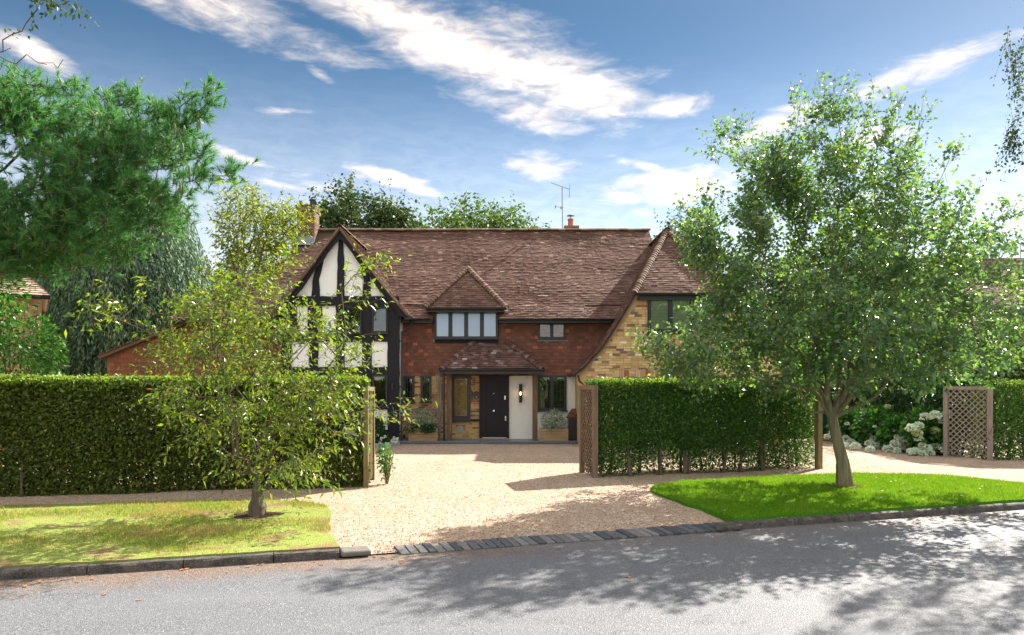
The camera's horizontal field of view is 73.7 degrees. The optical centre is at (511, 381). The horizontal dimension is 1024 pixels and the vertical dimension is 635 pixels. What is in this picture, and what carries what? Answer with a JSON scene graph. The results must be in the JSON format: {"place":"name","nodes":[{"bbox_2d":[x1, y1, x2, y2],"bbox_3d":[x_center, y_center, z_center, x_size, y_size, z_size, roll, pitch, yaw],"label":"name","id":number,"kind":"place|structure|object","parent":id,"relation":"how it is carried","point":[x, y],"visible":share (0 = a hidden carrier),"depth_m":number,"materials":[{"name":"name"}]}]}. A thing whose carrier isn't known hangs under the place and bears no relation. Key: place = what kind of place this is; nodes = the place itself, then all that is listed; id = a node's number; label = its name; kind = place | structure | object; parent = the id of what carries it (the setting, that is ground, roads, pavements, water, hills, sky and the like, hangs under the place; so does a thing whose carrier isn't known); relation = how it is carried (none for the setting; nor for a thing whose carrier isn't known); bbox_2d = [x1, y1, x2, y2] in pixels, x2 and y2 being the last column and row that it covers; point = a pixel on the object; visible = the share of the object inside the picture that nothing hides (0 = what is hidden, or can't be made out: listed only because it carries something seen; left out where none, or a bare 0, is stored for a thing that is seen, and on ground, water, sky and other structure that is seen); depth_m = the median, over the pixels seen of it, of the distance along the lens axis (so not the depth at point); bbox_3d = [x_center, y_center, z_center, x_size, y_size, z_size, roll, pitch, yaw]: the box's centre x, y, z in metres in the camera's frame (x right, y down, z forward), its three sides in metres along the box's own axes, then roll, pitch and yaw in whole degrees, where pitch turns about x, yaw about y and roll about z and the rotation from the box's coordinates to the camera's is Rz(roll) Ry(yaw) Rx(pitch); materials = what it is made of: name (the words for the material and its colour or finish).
{"place":"outdoors","nodes":[
{"label":"outdoors","id":0,"kind":"place"},
{"bbox_2d":[0,278,50,449],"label":"neighbour house","id":1,"kind":"structure","parent":0,"point":[44,298],"depth_m":18.76,"materials":[{"name":"brown brick"}]},
{"bbox_2d":[0,497,339,567],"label":"grass lawn","id":2,"kind":"structure","parent":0,"point":[292,537],"depth_m":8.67,"materials":[{"name":"green plant"}]},
{"bbox_2d":[234,511,283,518],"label":"soil","id":3,"kind":"structure","parent":2,"relation":"on","point":[245,515],"depth_m":10.07,"materials":[{"name":"brown soil"}]},
{"bbox_2d":[64,230,437,515],"bbox_3d":[-3.962,-0.119,10.079,5.069,4.299,3.038,0,0,-23],"label":"cherry tree","id":4,"kind":"object","parent":3,"relation":"on","point":[257,506],"visible":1,"depth_m":9.91,"materials":[{"name":"green plant"}]},
{"bbox_2d":[339,552,396,557],"bbox_3d":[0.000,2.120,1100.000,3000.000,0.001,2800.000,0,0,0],"label":"ground","id":5,"kind":"structure","parent":0,"point":[373,554],"depth_m":8.38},
{"bbox_2d":[0,548,338,579],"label":"kerb","id":6,"kind":"structure","parent":5,"relation":"on","point":[25,572],"depth_m":7.64,"materials":[{"name":"concrete"}]},
{"bbox_2d":[206,224,281,291],"bbox_3d":[-13.014,-2.818,35.820,8.244,10.565,7.617,0,0,0],"label":"broadleaf tree","id":7,"kind":"object","parent":5,"relation":"on","point":[247,258],"visible":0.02,"depth_m":35.55,"materials":[{"name":"green plant"}]},
{"bbox_2d":[296,170,435,231],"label":"broadleaf tree","id":8,"kind":"object","parent":5,"relation":"on","point":[335,214],"visible":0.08,"depth_m":42.45,"materials":[{"name":"green plant"}]},
{"bbox_2d":[352,178,422,227],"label":"broadleaf tree","id":9,"kind":"object","parent":5,"relation":"on","point":[396,212],"visible":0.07,"depth_m":42.22,"materials":[{"name":"green plant"}]},
{"bbox_2d":[414,190,551,227],"bbox_3d":[-1.730,-4.571,39.979,9.938,13.154,9.192,0,0,0],"label":"broadleaf tree","id":10,"kind":"object","parent":5,"relation":"on","point":[491,221],"visible":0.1,"depth_m":38.70,"materials":[{"name":"green plant"}]},
{"bbox_2d":[651,201,700,255],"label":"tree","id":11,"kind":"object","parent":5,"relation":"on","point":[672,226],"visible":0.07,"depth_m":33.73,"materials":[{"name":"green plant"}]},
{"bbox_2d":[792,236,1023,414],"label":"neighbour house","id":12,"kind":"structure","parent":5,"relation":"on","point":[1016,260],"depth_m":41.02,"materials":[{"name":"brown brick"}]},
{"bbox_2d":[900,282,1023,425],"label":"neighbour wing","id":13,"kind":"structure","parent":12,"relation":"attached to","point":[998,297],"depth_m":32.40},
{"bbox_2d":[898,297,1023,430],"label":"broadleaf tree","id":14,"kind":"object","parent":5,"relation":"on","point":[1012,376],"visible":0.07,"depth_m":27.15,"materials":[{"name":"green plant"}]},
{"bbox_2d":[969,378,1023,460],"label":"hedge","id":15,"kind":"object","parent":5,"relation":"on","point":[1002,389],"visible":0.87,"depth_m":17.53,"materials":[{"name":"green plant"}]},
{"bbox_2d":[0,509,1023,634],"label":"road","id":16,"kind":"structure","parent":0,"point":[956,574],"depth_m":6.87,"materials":[{"name":"grey asphalt"}]},
{"bbox_2d":[394,522,733,554],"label":"path setts","id":17,"kind":"structure","parent":16,"relation":"on","point":[681,529],"depth_m":8.99,"materials":[{"name":"stone"}]},
{"bbox_2d":[732,502,1023,528],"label":"kerb","id":18,"kind":"structure","parent":16,"relation":"on","point":[824,519],"depth_m":10.41,"materials":[{"name":"concrete"}]},
{"bbox_2d":[0,426,1023,564],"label":"driveway","id":19,"kind":"structure","parent":0,"point":[436,455],"depth_m":12.35,"materials":[{"name":"beige gravel"}]},
{"bbox_2d":[0,278,63,473],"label":"laurel bush","id":20,"kind":"object","parent":19,"relation":"on","point":[5,339],"visible":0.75,"depth_m":13.80,"materials":[{"name":"green plant"}]},
{"bbox_2d":[14,313,70,463],"bbox_3d":[-10.234,0.250,14.882,1.224,3.504,0.796,0,0,0],"label":"laurel bush","id":21,"kind":"object","parent":19,"relation":"on","point":[58,359],"visible":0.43,"depth_m":14.86,"materials":[{"name":"green plant"}]},
{"bbox_2d":[0,0,99,79],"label":"old tree","id":22,"kind":"object","parent":19,"relation":"on","point":[51,5],"visible":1,"depth_m":10.03,"materials":[{"name":"green plant"}]},
{"bbox_2d":[30,184,212,430],"bbox_3d":[-15.302,-3.089,26.982,7.716,10.389,5.642,0,0,0],"label":"weeping conifer","id":23,"kind":"object","parent":19,"relation":"on","point":[82,354],"visible":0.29,"depth_m":25.42,"materials":[{"name":"green plant"}]},
{"bbox_2d":[0,55,263,291],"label":"pine tree","id":24,"kind":"object","parent":19,"relation":"on","point":[47,239],"visible":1,"depth_m":12.57,"materials":[{"name":"green plant"}]},
{"bbox_2d":[0,371,372,496],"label":"hedge","id":25,"kind":"object","parent":19,"relation":"on","point":[26,450],"visible":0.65,"depth_m":12.28,"materials":[{"name":"green plant"}]},
{"bbox_2d":[340,412,362,438],"bbox_3d":[-3.015,0.820,12.796,0.390,0.500,0.229,0,0,0],"label":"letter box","id":26,"kind":"object","parent":25,"relation":"attached to","point":[357,431],"visible":0.49,"depth_m":12.69,"materials":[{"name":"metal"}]},
{"bbox_2d":[187,165,322,372],"bbox_3d":[-6.405,-1.645,17.188,2.891,7.293,3.268,0,0,-44],"label":"maple tree","id":27,"kind":"object","parent":19,"relation":"on","point":[266,245],"visible":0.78,"depth_m":16.82,"materials":[{"name":"green plant"}]},
{"bbox_2d":[340,546,370,556],"bbox_3d":[-1.900,2.050,8.260,0.372,0.070,0.278,0,0,-16],"label":"kerbstone","id":28,"kind":"object","parent":19,"relation":"on","point":[351,551],"visible":0.88,"depth_m":8.16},
{"bbox_2d":[329,441,399,447],"bbox_3d":[-4.538,1.950,20.960,2.498,0.140,0.818,0,0,-28],"label":"stone edging","id":29,"kind":"object","parent":19,"relation":"on","point":[391,443],"visible":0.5,"depth_m":21.17,"materials":[{"name":"grey stone"}]},
{"bbox_2d":[363,387,374,486],"bbox_3d":[-2.815,1.070,13.475,0.085,1.940,1.038,0,0,-4],"label":"trellis screen","id":30,"kind":"object","parent":19,"relation":"on","point":[367,440],"visible":0.76,"depth_m":13.04,"materials":[{"name":"brown wood"}]},
{"bbox_2d":[375,442,397,483],"bbox_3d":[-2.444,1.583,13.337,0.456,0.853,0.427,0,0,-23],"label":"hedge sucker","id":31,"kind":"object","parent":19,"relation":"on","point":[386,466],"visible":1,"depth_m":13.30,"materials":[{"name":"green plant"}]},
{"bbox_2d":[97,182,790,446],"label":"cottage","id":32,"kind":"structure","parent":19,"relation":"on","point":[475,327],"depth_m":22.86,"materials":[{"name":"brick"}]},
{"bbox_2d":[347,307,362,333],"bbox_3d":[-5.085,-1.978,22.037,0.526,0.879,0.125,0,0,0],"label":"window","id":33,"kind":"structure","parent":32,"relation":"in","point":[358,316],"depth_m":22.06,"materials":[{"name":"clear glass"}]},
{"bbox_2d":[371,307,388,333],"bbox_3d":[-4.269,-1.978,22.037,0.569,0.879,0.125,0,0,0],"label":"window","id":34,"kind":"structure","parent":32,"relation":"in","point":[379,318],"depth_m":22.06,"materials":[{"name":"clear glass"}]},
{"bbox_2d":[372,375,387,403],"bbox_3d":[-4.265,0.249,22.037,0.543,0.948,0.125,0,0,0],"label":"window","id":35,"kind":"structure","parent":32,"relation":"in","point":[380,386],"depth_m":22.06,"materials":[{"name":"clear glass"}]},
{"bbox_2d":[403,376,415,402],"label":"window","id":36,"kind":"structure","parent":32,"relation":"in","point":[408,381],"depth_m":22.84,"materials":[{"name":"clear glass"}]},
{"bbox_2d":[419,376,431,402],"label":"window","id":37,"kind":"structure","parent":32,"relation":"in","point":[425,381],"depth_m":22.84,"materials":[{"name":"clear glass"}]},
{"bbox_2d":[452,375,470,421],"bbox_3d":[-1.718,0.559,22.848,0.704,1.548,0.105,0,0,0],"label":"window","id":38,"kind":"structure","parent":32,"relation":"in","point":[460,383],"depth_m":22.86,"materials":[{"name":"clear glass"}]},
{"bbox_2d":[433,313,498,339],"bbox_3d":[-1.527,-1.891,22.748,2.171,0.956,0.105,0,0,0],"label":"window","id":39,"kind":"structure","parent":32,"relation":"in","point":[447,326],"depth_m":22.77,"materials":[{"name":"white glass"}]},
{"bbox_2d":[479,376,508,437],"bbox_3d":[-0.595,0.857,22.832,0.993,2.115,0.135,0,0,0],"label":"door","id":40,"kind":"structure","parent":32,"relation":"in","point":[493,390],"depth_m":22.83,"materials":[{"name":"paint"}]},
{"bbox_2d":[519,384,521,402],"bbox_3d":[0.286,0.384,22.804,0.104,0.620,0.152,0,0,0],"label":"wall lantern","id":41,"kind":"object","parent":32,"relation":"attached to","point":[520,393],"depth_m":22.74,"materials":[{"name":"black metal"}]},
{"bbox_2d":[537,324,566,339],"bbox_3d":[1.328,-1.711,22.838,0.981,0.620,0.125,0,0,0],"label":"window","id":42,"kind":"structure","parent":32,"relation":"in","point":[550,331],"depth_m":22.85,"materials":[{"name":"clear glass"}]},
{"bbox_2d":[538,375,567,411],"bbox_3d":[1.342,0.392,22.848,1.026,1.213,0.105,0,0,0],"label":"window","id":43,"kind":"structure","parent":32,"relation":"in","point":[552,389],"depth_m":22.87,"materials":[{"name":"clear glass"}]},
{"bbox_2d":[647,300,712,333],"bbox_3d":[5.188,-2.067,20.947,2.086,1.182,0.105,0,0,0],"label":"window","id":44,"kind":"structure","parent":32,"relation":"in","point":[658,310],"depth_m":20.96,"materials":[{"name":"clear glass"}]},
{"bbox_2d":[400,439,577,443],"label":"paving","id":45,"kind":"structure","parent":19,"relation":"on","point":[484,441],"depth_m":21.93,"materials":[{"name":"stone"}]},
{"bbox_2d":[403,408,440,440],"bbox_3d":[-2.911,1.383,22.310,1.229,1.069,0.812,0,0,0],"label":"planter","id":46,"kind":"object","parent":45,"relation":"on","point":[427,431],"visible":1,"depth_m":22.15,"materials":[{"name":"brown wood"}]},
{"bbox_2d":[539,407,567,440],"bbox_3d":[1.363,1.372,22.308,0.945,1.090,0.780,0,0,0],"label":"planter","id":47,"kind":"object","parent":45,"relation":"on","point":[551,433],"visible":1,"depth_m":22.15,"materials":[{"name":"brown wood"}]},
{"bbox_2d":[566,409,576,439],"bbox_3d":[2.086,1.402,22.502,0.649,1.031,0.597,0,0,0],"label":"planter","id":48,"kind":"object","parent":45,"relation":"on","point":[572,425],"visible":0.48,"depth_m":22.29,"materials":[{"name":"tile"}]},
{"bbox_2d":[579,385,597,477],"bbox_3d":[1.640,1.060,14.675,0.100,1.960,1.008,0,0,-11],"label":"trellis screen","id":49,"kind":"object","parent":19,"relation":"on","point":[583,445],"visible":0.98,"depth_m":14.63,"materials":[{"name":"brown wood"}]},
{"bbox_2d":[580,374,815,476],"bbox_3d":[4.289,0.952,15.470,5.910,2.255,1.471,0,0,-15],"label":"hedge","id":50,"kind":"object","parent":19,"relation":"on","point":[746,421],"visible":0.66,"depth_m":15.06,"materials":[{"name":"green plant"}]},
{"bbox_2d":[708,522,741,530],"bbox_3d":[3.020,2.050,9.680,0.424,0.080,0.253,0,0,-17],"label":"kerbstone","id":51,"kind":"object","parent":19,"relation":"on","point":[723,526],"visible":0.95,"depth_m":9.59,"materials":[{"name":"concrete"}]},
{"bbox_2d":[723,242,854,378],"bbox_3d":[12.575,-2.816,32.654,7.502,9.651,7.857,0,0,36],"label":"broadleaf tree","id":52,"kind":"object","parent":19,"relation":"on","point":[770,282],"visible":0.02,"depth_m":31.73,"materials":[{"name":"green plant"}]},
{"bbox_2d":[815,395,822,468],"bbox_3d":[7.060,1.150,15.720,0.120,1.740,0.120,0,0,-16],"label":"hedge post","id":53,"kind":"object","parent":19,"relation":"on","point":[818,441],"visible":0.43,"depth_m":15.67,"materials":[{"name":"brown wood"}]},
{"bbox_2d":[788,381,884,434],"bbox_3d":[9.173,0.990,25.515,9.635,2.020,0.090,0,0,0],"label":"board fence","id":54,"kind":"object","parent":19,"relation":"on","point":[831,390],"visible":0.03,"depth_m":25.50,"materials":[{"name":"brown wood"}]},
{"bbox_2d":[650,471,1023,521],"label":"lawn green","id":55,"kind":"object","parent":19,"relation":"on","point":[724,517],"depth_m":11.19,"materials":[{"name":"green plant"}]},
{"bbox_2d":[827,483,860,488],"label":"soil","id":56,"kind":"structure","parent":55,"relation":"on","point":[841,487],"depth_m":12.66,"materials":[{"name":"brown soil"}]},
{"bbox_2d":[625,69,1023,486],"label":"young tree","id":57,"kind":"object","parent":56,"relation":"on","point":[838,291],"visible":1,"depth_m":12.20,"materials":[{"name":"green plant"}]},
{"bbox_2d":[823,405,867,449],"bbox_3d":[10.480,1.433,21.620,1.495,1.359,3.140,0,0,36],"label":"hydrangea bush","id":58,"kind":"object","parent":19,"relation":"on","point":[850,441],"visible":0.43,"depth_m":21.94,"materials":[{"name":"green plant"}]},
{"bbox_2d":[787,256,912,422],"bbox_3d":[11.842,-1.265,23.991,4.670,6.602,4.819,0,0,0],"label":"conifer tree","id":59,"kind":"object","parent":19,"relation":"on","point":[845,360],"visible":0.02,"depth_m":23.95,"materials":[{"name":"green plant"}]},
{"bbox_2d":[848,403,899,452],"bbox_3d":[11.103,1.363,20.441,1.592,1.412,2.744,0,0,14],"label":"hydrangea bush","id":60,"kind":"object","parent":19,"relation":"on","point":[865,435],"visible":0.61,"depth_m":20.81,"materials":[{"name":"green plant"}]},
{"bbox_2d":[784,275,975,411],"bbox_3d":[16.301,-1.418,30.890,9.247,8.224,7.559,0,0,0],"label":"broadleaf tree","id":61,"kind":"object","parent":19,"relation":"on","point":[822,381],"visible":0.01,"depth_m":29.73,"materials":[{"name":"green plant"}]},
{"bbox_2d":[874,412,915,453],"bbox_3d":[11.320,1.480,19.801,1.400,1.202,1.724,0,0,0],"label":"hydrangea bush","id":62,"kind":"object","parent":19,"relation":"on","point":[891,436],"visible":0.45,"depth_m":19.72,"materials":[{"name":"green plant"}]},
{"bbox_2d":[835,373,981,455],"bbox_3d":[12.388,0.917,22.160,1.770,2.453,7.520,0,0,0],"label":"hedge","id":63,"kind":"object","parent":19,"relation":"on","point":[899,401],"visible":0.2,"depth_m":19.63,"materials":[{"name":"green plant"}]},
{"bbox_2d":[898,404,957,455],"bbox_3d":[11.428,1.331,18.897,1.587,1.472,1.433,0,0,0],"label":"hydrangea bush","id":64,"kind":"object","parent":19,"relation":"on","point":[925,445],"visible":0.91,"depth_m":18.51,"materials":[{"name":"green plant"}]},
{"bbox_2d":[943,386,992,459],"bbox_3d":[11.910,1.080,17.850,0.100,1.920,1.112,0,0,-38],"label":"trellis screen","id":65,"kind":"object","parent":19,"relation":"on","point":[947,427],"visible":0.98,"depth_m":17.83,"materials":[{"name":"brown wood"}]},
{"bbox_2d":[985,26,1023,181],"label":"birch tree","id":66,"kind":"object","parent":19,"relation":"on","point":[1013,131],"visible":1,"depth_m":11.48,"materials":[{"name":"green plant"}]},
{"bbox_2d":[0,0,1023,324],"label":"sky","id":67,"kind":"structure","parent":0,"point":[606,100],"materials":[{"name":"blue"}]},
{"bbox_2d":[813,409,830,439],"bbox_3d":[10.749,1.480,23.428,0.600,1.039,0.696,0,0,0],"label":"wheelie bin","id":68,"kind":"object","parent":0,"point":[825,422],"visible":0.21,"depth_m":23.17,"materials":[{"name":"green plastic"}]},
{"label":"soil bed","id":69,"kind":"structure","parent":0,"visible":0},
{"bbox_2d":[375,416,398,446],"bbox_3d":[-4.134,1.544,21.053,0.838,0.996,1.238,0,0,-37],"label":"flowering shrub","id":70,"kind":"object","parent":69,"relation":"on","point":[381,436],"visible":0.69,"depth_m":21.04,"materials":[{"name":"green plant"}]}
]}

